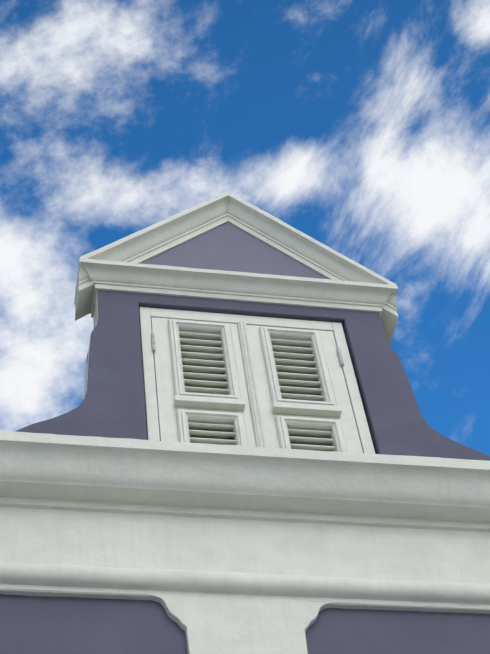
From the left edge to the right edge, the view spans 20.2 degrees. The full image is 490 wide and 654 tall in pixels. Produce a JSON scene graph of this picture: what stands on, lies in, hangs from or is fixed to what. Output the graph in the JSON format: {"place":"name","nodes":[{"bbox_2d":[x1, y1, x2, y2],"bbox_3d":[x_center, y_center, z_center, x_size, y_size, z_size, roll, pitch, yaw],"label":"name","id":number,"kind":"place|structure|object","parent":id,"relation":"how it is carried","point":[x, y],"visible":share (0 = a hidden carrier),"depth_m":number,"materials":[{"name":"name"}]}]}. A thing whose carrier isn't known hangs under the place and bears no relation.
{"place":"outdoors","nodes":[
{"label":"outdoors","id":0,"kind":"place"},
{"bbox_2d":[0,0,489,455],"label":"sky","id":1,"kind":"structure","parent":0,"point":[362,127],"materials":[{"name":"blue"}]},
{"bbox_2d":[16,254,489,460],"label":"gable wall","id":2,"kind":"structure","parent":0,"point":[112,405],"depth_m":6.89,"materials":[{"name":"purple paint"}]},
{"bbox_2d":[74,258,397,317],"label":"cornice","id":3,"kind":"structure","parent":2,"relation":"attached to","point":[118,276],"depth_m":7.43,"materials":[{"name":"white paint"}]},
{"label":"pavement","id":4,"kind":"structure","parent":0,"visible":0},
{"bbox_2d":[148,594,333,653],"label":"pilaster","id":5,"kind":"object","parent":4,"relation":"on","point":[215,625],"visible":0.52,"depth_m":5.54,"materials":[{"name":"white paint"}]},
{"bbox_2d":[0,430,489,613],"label":"entablature","id":6,"kind":"structure","parent":5,"relation":"on","point":[106,518],"depth_m":5.92,"materials":[{"name":"white paint"}]},
{"label":"ground","id":7,"kind":"structure","parent":0,"visible":0},
{"bbox_2d":[0,594,489,653],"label":"building body","id":8,"kind":"structure","parent":7,"relation":"on","point":[48,625],"depth_m":5.52,"materials":[{"name":"purple paint"}]},
{"bbox_3d":[-0.185,1.760,7.488,3.500,1.100,2.830,4,-54,-10],"label":"gable","id":9,"kind":"object","parent":8,"relation":"on","visible":0},
{"bbox_2d":[141,222,326,278],"bbox_3d":[-0.067,-0.412,7.769,1.400,0.685,0.001,4,-54,-10],"label":"tympanum","id":10,"kind":"object","parent":9,"relation":"attached to","point":[227,246],"visible":0.5,"depth_m":7.75,"materials":[{"name":"purple paint"}]},
{"bbox_2d":[75,191,397,344],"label":"pediment molding","id":11,"kind":"structure","parent":9,"relation":"attached to","point":[177,229],"depth_m":7.79,"materials":[{"name":"white paint"}]},
{"bbox_2d":[139,307,374,453],"bbox_3d":[0.043,0.348,6.854,1.100,1.300,0.060,4,-54,-10],"label":"window frame","id":12,"kind":"object","parent":9,"relation":"attached to","point":[146,314],"visible":0.42,"depth_m":7.13,"materials":[{"name":"white wood"}]},
{"bbox_2d":[151,317,255,445],"bbox_3d":[-0.210,0.332,6.786,0.456,1.176,0.034,4,-54,-10],"label":"shutter board","id":13,"kind":"object","parent":12,"relation":"attached to","point":[167,420],"visible":0.29,"depth_m":6.80,"materials":[{"name":"white wood"}]},
{"bbox_2d":[151,333,155,351],"bbox_3d":[-0.468,0.077,7.014,0.020,0.144,0.020,4,-54,-10],"label":"hinge","id":14,"kind":"object","parent":13,"relation":"attached to","point":[153,342],"visible":1,"depth_m":7.00,"materials":[{"name":"grey metal"}]},
{"bbox_2d":[168,319,240,398],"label":"louver frame molding","id":15,"kind":"structure","parent":13,"relation":"attached to","point":[175,326],"depth_m":6.98,"materials":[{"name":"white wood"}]},
{"bbox_2d":[179,332,235,444],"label":"shutter slats","id":16,"kind":"object","parent":13,"relation":"attached to","point":[207,349],"visible":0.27,"depth_m":6.93,"materials":[{"name":"white wood"}]},
{"bbox_2d":[174,395,244,410],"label":"molding","id":17,"kind":"structure","parent":13,"relation":"attached to","point":[209,402],"depth_m":6.67,"materials":[{"name":"white wood"}]},
{"bbox_2d":[176,409,248,445],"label":"louver frame molding","id":18,"kind":"structure","parent":13,"relation":"attached to","point":[184,416],"depth_m":6.58,"materials":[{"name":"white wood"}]},
{"bbox_2d":[237,321,266,446],"bbox_3d":[0.040,0.330,6.817,0.046,1.180,0.018,4,-54,-10],"label":"astragal","id":19,"kind":"object","parent":12,"relation":"attached to","point":[252,391],"visible":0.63,"depth_m":6.85,"materials":[{"name":"white wood"}]},
{"bbox_2d":[246,325,362,452],"bbox_3d":[0.293,0.371,6.879,0.478,1.176,0.034,4,-54,-10],"label":"shutter board","id":20,"kind":"object","parent":12,"relation":"attached to","point":[350,430],"visible":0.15,"depth_m":6.91,"materials":[{"name":"white wood"}]},
{"bbox_2d":[259,326,336,405],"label":"louver frame molding","id":21,"kind":"structure","parent":20,"relation":"attached to","point":[267,333],"depth_m":7.07,"materials":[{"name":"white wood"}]},
{"bbox_2d":[271,339,334,450],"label":"shutter slats","id":22,"kind":"object","parent":20,"relation":"attached to","point":[289,355],"visible":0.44,"depth_m":7.02,"materials":[{"name":"white wood"}]},
{"bbox_2d":[271,401,341,416],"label":"molding","id":23,"kind":"structure","parent":20,"relation":"attached to","point":[306,409],"depth_m":6.75,"materials":[{"name":"white wood"}]},
{"bbox_2d":[275,415,347,451],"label":"louver frame molding","id":24,"kind":"structure","parent":20,"relation":"attached to","point":[283,423],"depth_m":6.67,"materials":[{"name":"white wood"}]},
{"bbox_2d":[337,347,343,365],"bbox_3d":[0.498,0.153,7.192,0.020,0.144,0.020,4,-54,-10],"label":"hinge","id":25,"kind":"object","parent":12,"relation":"attached to","point":[340,356],"visible":1,"depth_m":7.18,"materials":[{"name":"grey paint"}]},
{"bbox_2d":[186,333,332,446],"bbox_3d":[-0.007,0.584,7.026,1.200,1.400,0.500,4,-54,-10],"label":"backing","id":26,"kind":"object","parent":9,"relation":"attached to","point":[251,415],"depth_m":6.75,"materials":[{"name":"black"}]}
]}

